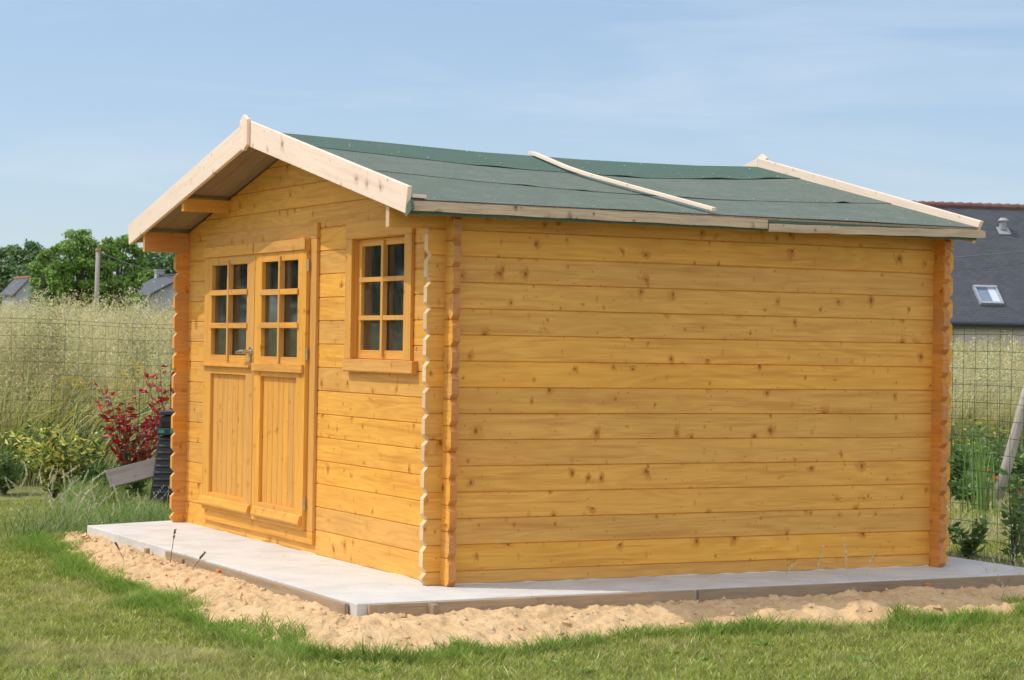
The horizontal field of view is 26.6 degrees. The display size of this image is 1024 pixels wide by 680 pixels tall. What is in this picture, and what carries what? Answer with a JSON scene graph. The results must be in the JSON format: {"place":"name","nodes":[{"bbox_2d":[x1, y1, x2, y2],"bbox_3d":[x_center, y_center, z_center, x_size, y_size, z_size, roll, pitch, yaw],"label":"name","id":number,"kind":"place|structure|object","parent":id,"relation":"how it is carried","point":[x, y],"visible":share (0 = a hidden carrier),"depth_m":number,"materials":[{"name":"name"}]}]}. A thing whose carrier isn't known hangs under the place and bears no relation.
{"place":"outdoors","nodes":[
{"label":"outdoors","id":0,"kind":"place"},
{"bbox_2d":[54,472,171,532],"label":"rough grass","id":1,"kind":"structure","parent":0,"point":[108,493],"depth_m":17.37,"materials":[{"name":"green plant"}]},
{"bbox_2d":[105,458,154,487],"bbox_3d":[-3.034,1.067,17.400,0.461,0.243,0.097,1,0,-27],"label":"wooden plank","id":2,"kind":"object","parent":1,"relation":"on","point":[130,473],"visible":0.93,"depth_m":17.37,"materials":[{"name":"grey wood"}]},
{"bbox_2d":[0,474,1023,679],"bbox_3d":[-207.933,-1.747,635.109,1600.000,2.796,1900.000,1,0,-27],"label":"ground","id":3,"kind":"structure","parent":0,"point":[25,490],"depth_m":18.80,"materials":[{"name":"green plant"}]},
{"bbox_2d":[0,259,12,305],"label":"dark tree","id":4,"kind":"object","parent":3,"relation":"on","point":[5,282],"visible":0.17,"depth_m":188.49,"materials":[{"name":"green plant"}]},
{"bbox_2d":[0,244,22,290],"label":"dark tree","id":5,"kind":"object","parent":3,"relation":"on","point":[4,251],"visible":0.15,"depth_m":204.32,"materials":[{"name":"green plant"}]},
{"bbox_2d":[0,445,31,494],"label":"leafy weed","id":6,"kind":"object","parent":3,"relation":"on","point":[5,468],"visible":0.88,"depth_m":19.00,"materials":[{"name":"green plant"}]},
{"bbox_2d":[0,276,39,308],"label":"house","id":7,"kind":"structure","parent":3,"relation":"on","point":[18,288],"depth_m":168.60,"materials":[{"name":"stone"}]},
{"bbox_2d":[0,238,41,288],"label":"dark tree","id":8,"kind":"object","parent":3,"relation":"on","point":[25,257],"visible":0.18,"depth_m":203.75,"materials":[{"name":"green plant"}]},
{"bbox_2d":[4,256,74,307],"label":"dark tree","id":9,"kind":"object","parent":3,"relation":"on","point":[21,270],"visible":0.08,"depth_m":188.50,"materials":[{"name":"green plant"}]},
{"bbox_2d":[27,245,73,314],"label":"broadleaf tree","id":10,"kind":"object","parent":3,"relation":"on","point":[56,279],"visible":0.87,"depth_m":117.63,"materials":[{"name":"green plant"}]},
{"bbox_2d":[27,245,76,282],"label":"dark tree","id":11,"kind":"object","parent":3,"relation":"on","point":[56,256],"visible":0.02,"depth_m":204.19,"materials":[{"name":"green plant"}]},
{"bbox_2d":[0,420,110,497],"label":"variegated shrub","id":12,"kind":"object","parent":3,"relation":"on","point":[42,451],"visible":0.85,"depth_m":18.53,"materials":[{"name":"green plant"}]},
{"bbox_2d":[0,462,120,541],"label":"grass clump","id":13,"kind":"object","parent":3,"relation":"on","point":[45,524],"visible":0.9,"depth_m":14.71,"materials":[{"name":"green plant"}]},
{"bbox_2d":[67,413,89,461],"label":"yellow flower plant","id":14,"kind":"object","parent":3,"relation":"on","point":[73,428],"visible":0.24,"depth_m":19.10,"materials":[{"name":"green plant"}]},
{"bbox_2d":[46,377,112,444],"bbox_3d":[-4.077,0.866,19.926,0.631,1.060,0.546,1,0,14],"label":"yellow flower plant","id":15,"kind":"object","parent":3,"relation":"on","point":[87,425],"visible":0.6,"depth_m":19.94,"materials":[{"name":"green plant"}]},
{"bbox_2d":[44,228,116,314],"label":"broadleaf tree","id":16,"kind":"object","parent":3,"relation":"on","point":[82,261],"visible":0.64,"depth_m":119.34,"materials":[{"name":"green plant"}]},
{"bbox_2d":[59,433,110,481],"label":"leafy weed","id":17,"kind":"object","parent":3,"relation":"on","point":[96,455],"visible":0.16,"depth_m":19.09,"materials":[{"name":"green plant"}]},
{"bbox_2d":[0,318,174,487],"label":"wire fence","id":18,"kind":"object","parent":3,"relation":"on","point":[64,362],"visible":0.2,"depth_m":19.75,"materials":[{"name":"grey metal"}]},
{"bbox_2d":[94,248,102,317],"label":"utility pole","id":19,"kind":"object","parent":3,"relation":"on","point":[97,269],"visible":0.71,"depth_m":61.96,"materials":[{"name":"grey wood"}]},
{"bbox_2d":[100,252,172,278],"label":"overhead cable","id":20,"kind":"object","parent":19,"relation":"attached to","point":[135,266],"visible":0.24,"depth_m":61.99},
{"bbox_2d":[77,461,120,486],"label":"leafy weed","id":21,"kind":"object","parent":3,"relation":"on","point":[95,471],"visible":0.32,"depth_m":18.84,"materials":[{"name":"green plant"}]},
{"bbox_2d":[38,485,169,532],"bbox_3d":[-2.846,1.193,15.089,1.085,0.401,1.032,1,0,-13],"label":"grass clump","id":22,"kind":"object","parent":3,"relation":"on","point":[117,501],"visible":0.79,"depth_m":15.06,"materials":[{"name":"green plant"}]},
{"bbox_2d":[86,234,151,314],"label":"broadleaf tree","id":23,"kind":"object","parent":3,"relation":"on","point":[134,249],"visible":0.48,"depth_m":121.33,"materials":[{"name":"green plant"}]},
{"bbox_2d":[80,485,172,523],"bbox_3d":[-2.697,1.218,15.823,0.998,0.356,1.092,1,0,-27],"label":"grass clump","id":24,"kind":"object","parent":3,"relation":"on","point":[148,517],"visible":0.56,"depth_m":15.82,"materials":[{"name":"green plant"}]},
{"bbox_2d":[117,547,141,566],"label":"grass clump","id":25,"kind":"object","parent":3,"relation":"on","point":[128,557],"visible":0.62,"depth_m":12.62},
{"bbox_2d":[94,381,171,497],"bbox_3d":[-3.190,0.864,18.457,0.786,1.056,0.601,1,0,-60],"label":"red leaved shrub","id":26,"kind":"object","parent":3,"relation":"on","point":[140,454],"visible":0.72,"depth_m":18.33,"materials":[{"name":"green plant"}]},
{"bbox_2d":[121,362,152,452],"bbox_3d":[-3.488,0.807,20.009,0.260,1.202,0.394,1,0,28],"label":"yellow flower plant","id":27,"kind":"object","parent":3,"relation":"on","point":[144,407],"visible":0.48,"depth_m":20.10,"materials":[{"name":"green plant"}]},
{"bbox_2d":[122,252,162,286],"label":"dark tree","id":28,"kind":"object","parent":3,"relation":"on","point":[153,258],"visible":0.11,"depth_m":189.78,"materials":[{"name":"green plant"}]},
{"bbox_2d":[135,269,153,283],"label":"broadleaf tree","id":29,"kind":"object","parent":3,"relation":"on","point":[147,277],"visible":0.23,"depth_m":135.67,"materials":[{"name":"green plant"}]},
{"bbox_2d":[131,269,176,317],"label":"house","id":30,"kind":"structure","parent":3,"relation":"on","point":[162,283],"depth_m":127.70,"materials":[{"name":"stone"}]},
{"bbox_2d":[140,349,174,439],"bbox_3d":[-2.855,0.722,18.319,0.475,1.348,0.580,1,0,-27],"label":"red leaved shrub","id":31,"kind":"object","parent":3,"relation":"on","point":[159,390],"visible":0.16,"depth_m":18.35,"materials":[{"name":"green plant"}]},
{"bbox_2d":[150,409,173,503],"bbox_3d":[-2.776,0.944,17.602,0.270,0.752,0.499,1,0,0],"label":"plastic bin","id":32,"kind":"object","parent":3,"relation":"on","point":[162,472],"visible":0.52,"depth_m":17.40,"materials":[{"name":"black plastic"}]},
{"bbox_2d":[157,252,168,259],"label":"dark tree","id":33,"kind":"object","parent":3,"relation":"on","point":[163,255],"depth_m":205.00,"materials":[{"name":"green plant"}]},
{"bbox_2d":[153,253,176,273],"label":"dark tree","id":34,"kind":"object","parent":3,"relation":"on","point":[167,265],"visible":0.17,"depth_m":188.93,"materials":[{"name":"green plant"}]},
{"bbox_2d":[170,529,175,561],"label":"wild grass","id":35,"kind":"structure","parent":3,"relation":"on","point":[173,541],"depth_m":12.50,"materials":[{"name":"brown plant"}]},
{"bbox_2d":[0,273,1023,484],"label":"tall field grass","id":36,"kind":"structure","parent":3,"relation":"on","point":[17,343],"depth_m":20.71,"materials":[{"name":"plant"}]},
{"bbox_2d":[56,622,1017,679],"bbox_3d":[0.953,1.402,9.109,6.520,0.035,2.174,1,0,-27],"label":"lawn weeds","id":37,"kind":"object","parent":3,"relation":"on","point":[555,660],"visible":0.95,"depth_m":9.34,"materials":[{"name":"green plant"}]},
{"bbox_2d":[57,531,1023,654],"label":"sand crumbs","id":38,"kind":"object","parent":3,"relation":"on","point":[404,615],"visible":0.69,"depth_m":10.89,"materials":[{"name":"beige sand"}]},
{"bbox_2d":[60,532,1023,661],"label":"sand bank","id":39,"kind":"structure","parent":3,"relation":"on","point":[675,612],"depth_m":10.74,"materials":[{"name":"beige sand"}]},
{"bbox_2d":[144,548,149,553],"bbox_3d":[-2.201,1.306,13.038,0.032,0.110,0.036,1,0,-39],"label":"wooden peg","id":40,"kind":"object","parent":39,"relation":"on","point":[146,550],"visible":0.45,"depth_m":13.03,"materials":[{"name":"brown wood"}]},
{"bbox_2d":[165,551,348,614],"bbox_3d":[-1.411,1.319,11.537,0.025,0.140,2.731,1,0,-27],"label":"formwork board","id":41,"kind":"object","parent":39,"relation":"on","point":[337,606],"visible":0.45,"depth_m":11.24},
{"bbox_2d":[427,603,438,614],"bbox_3d":[-0.383,1.325,10.391,0.040,0.122,0.062,1,0,-38],"label":"wooden peg","id":42,"kind":"object","parent":39,"relation":"in","point":[433,608],"visible":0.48,"depth_m":10.37,"materials":[{"name":"beige wood"}]},
{"bbox_2d":[367,590,694,615],"bbox_3d":[0.125,1.339,10.686,1.825,0.140,0.022,1,0,-28],"label":"formwork board","id":43,"kind":"object","parent":39,"relation":"on","point":[573,601],"visible":0.46,"depth_m":10.69,"materials":[{"name":"brown wood"}]},
{"bbox_2d":[87,520,1023,615],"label":"concrete slab","id":44,"kind":"structure","parent":39,"relation":"on","point":[358,589],"depth_m":11.71,"materials":[{"name":"grey concrete"}]},
{"bbox_2d":[128,115,985,586],"bbox_3d":[0.034,-0.009,13.558,3.659,2.574,4.672,1,0,-27],"label":"garden cabin","id":45,"kind":"object","parent":44,"relation":"on","point":[434,365],"visible":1,"depth_m":11.99,"materials":[{"name":"brown wood"}]},
{"bbox_2d":[198,244,255,518],"bbox_3d":[-1.832,0.253,13.845,0.106,1.710,0.934,1,0,-27],"label":"door","id":46,"kind":"structure","parent":45,"relation":"in","point":[229,310],"depth_m":13.84,"materials":[{"name":"brown wood"}]},
{"bbox_2d":[250,238,310,530],"bbox_3d":[-1.399,0.258,13.043,0.068,1.710,0.869,1,0,-27],"label":"door","id":47,"kind":"structure","parent":45,"relation":"in","point":[282,268],"depth_m":13.03,"materials":[{"name":"brown wood"}]},
{"bbox_2d":[342,219,417,373],"bbox_3d":[-0.690,-0.239,11.802,0.113,0.835,0.961,1,0,-27],"label":"window","id":48,"kind":"structure","parent":45,"relation":"in","point":[379,313],"depth_m":11.84,"materials":[{"name":"brown wood"}]},
{"bbox_2d":[528,151,715,210],"bbox_3d":[0.533,-0.939,12.560,0.168,0.490,2.323,1,0,-25],"label":"loose batten","id":49,"kind":"object","parent":45,"relation":"on","point":[606,179],"visible":1,"depth_m":12.27,"materials":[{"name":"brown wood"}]},
{"bbox_2d":[843,537,846,572],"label":"wild grass","id":50,"kind":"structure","parent":44,"relation":"on","point":[844,544],"depth_m":11.89,"materials":[{"name":"beige plant"}]},
{"bbox_2d":[697,575,1023,601],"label":"formwork board","id":51,"kind":"object","parent":39,"relation":"on","point":[703,595],"visible":0.49,"depth_m":11.55,"materials":[{"name":"wood"}]},
{"bbox_2d":[817,546,822,573],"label":"wild grass","id":52,"kind":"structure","parent":3,"relation":"on","point":[819,559],"depth_m":11.90,"materials":[{"name":"beige plant"}]},
{"bbox_2d":[947,510,988,559],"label":"garden plant","id":53,"kind":"object","parent":3,"relation":"on","point":[965,548],"visible":0.88,"depth_m":14.48,"materials":[{"name":"green plant"}]},
{"bbox_2d":[913,200,1023,351],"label":"slate house","id":54,"kind":"structure","parent":3,"relation":"on","point":[990,297],"depth_m":74.06,"materials":[{"name":"grey stone"}]},
{"bbox_2d":[947,443,989,496],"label":"garden plant","id":55,"kind":"object","parent":3,"relation":"on","point":[955,460],"visible":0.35,"depth_m":20.46,"materials":[{"name":"green plant"}]},
{"bbox_2d":[947,470,997,502],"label":"garden plant","id":56,"kind":"object","parent":3,"relation":"on","point":[957,489],"visible":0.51,"depth_m":19.94,"materials":[{"name":"green plant"}]},
{"bbox_2d":[962,426,995,512],"bbox_3d":[4.081,1.121,18.910,0.299,0.774,0.319,1,0,23],"label":"sword leaf plant","id":57,"kind":"object","parent":3,"relation":"on","point":[980,474],"visible":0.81,"depth_m":18.88,"materials":[{"name":"green plant"}]},
{"bbox_2d":[949,328,1023,566],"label":"wire fence","id":58,"kind":"object","parent":3,"relation":"on","point":[987,420],"visible":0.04,"depth_m":13.16,"materials":[{"name":"metal"}]},
{"bbox_2d":[990,545,1023,570],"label":"grass clump","id":59,"kind":"object","parent":3,"relation":"on","point":[1014,560],"visible":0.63,"depth_m":12.32,"materials":[{"name":"green plant"}]},
{"bbox_2d":[991,385,1023,500],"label":"leaning pole","id":60,"kind":"object","parent":3,"relation":"on","point":[1012,445],"visible":0.69,"depth_m":20.26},
{"bbox_2d":[995,446,1023,494],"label":"garden plant","id":61,"kind":"object","parent":3,"relation":"on","point":[1017,467],"visible":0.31,"depth_m":20.73,"materials":[{"name":"green plant"}]},
{"bbox_2d":[996,467,1023,565],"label":"garden plant","id":62,"kind":"object","parent":3,"relation":"on","point":[1015,520],"visible":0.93,"depth_m":14.19,"materials":[{"name":"green plant"}]},
{"bbox_2d":[1004,474,1023,555],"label":"garden plant","id":63,"kind":"object","parent":3,"relation":"on","point":[1022,541],"visible":0.18,"depth_m":14.79,"materials":[{"name":"green plant"}]},
{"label":"mulch bed","id":64,"kind":"structure","parent":3,"relation":"on","visible":0},
{"bbox_2d":[962,418,989,465],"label":"yellow flower plant","id":65,"kind":"object","parent":64,"relation":"on","point":[988,445],"visible":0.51,"depth_m":22.00,"materials":[{"name":"green plant"}]},
{"bbox_2d":[949,412,1005,472],"bbox_3d":[4.717,1.135,22.307,0.774,0.772,0.690,1,0,-27],"label":"garden plant","id":66,"kind":"object","parent":64,"relation":"on","point":[971,432],"visible":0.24,"depth_m":22.37,"materials":[{"name":"green plant"}]},
{"bbox_2d":[981,427,1009,476],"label":"yellow flower plant","id":67,"kind":"object","parent":64,"relation":"on","point":[992,445],"visible":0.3,"depth_m":22.19,"materials":[{"name":"green plant"}]},
{"bbox_2d":[976,438,1023,483],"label":"garden plant","id":68,"kind":"object","parent":64,"relation":"on","point":[996,466],"visible":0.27,"depth_m":21.74,"materials":[{"name":"green plant"}]},
{"bbox_2d":[990,410,1012,455],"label":"yellow flower plant","id":69,"kind":"object","parent":64,"relation":"on","point":[1003,432],"visible":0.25,"depth_m":22.36,"materials":[{"name":"green plant"}]},
{"bbox_2d":[0,0,1023,289],"label":"sky","id":70,"kind":"structure","parent":0,"point":[106,105],"materials":[{"name":"blue"}]},
{"bbox_2d":[946,488,1023,566],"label":"garden lawn grass","id":71,"kind":"structure","parent":0,"point":[989,546],"depth_m":17.07,"materials":[{"name":"green plant"}]},
{"bbox_2d":[953,263,1023,270],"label":"overhead cable","id":72,"kind":"object","parent":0,"point":[988,266],"visible":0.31,"depth_m":67.99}
]}

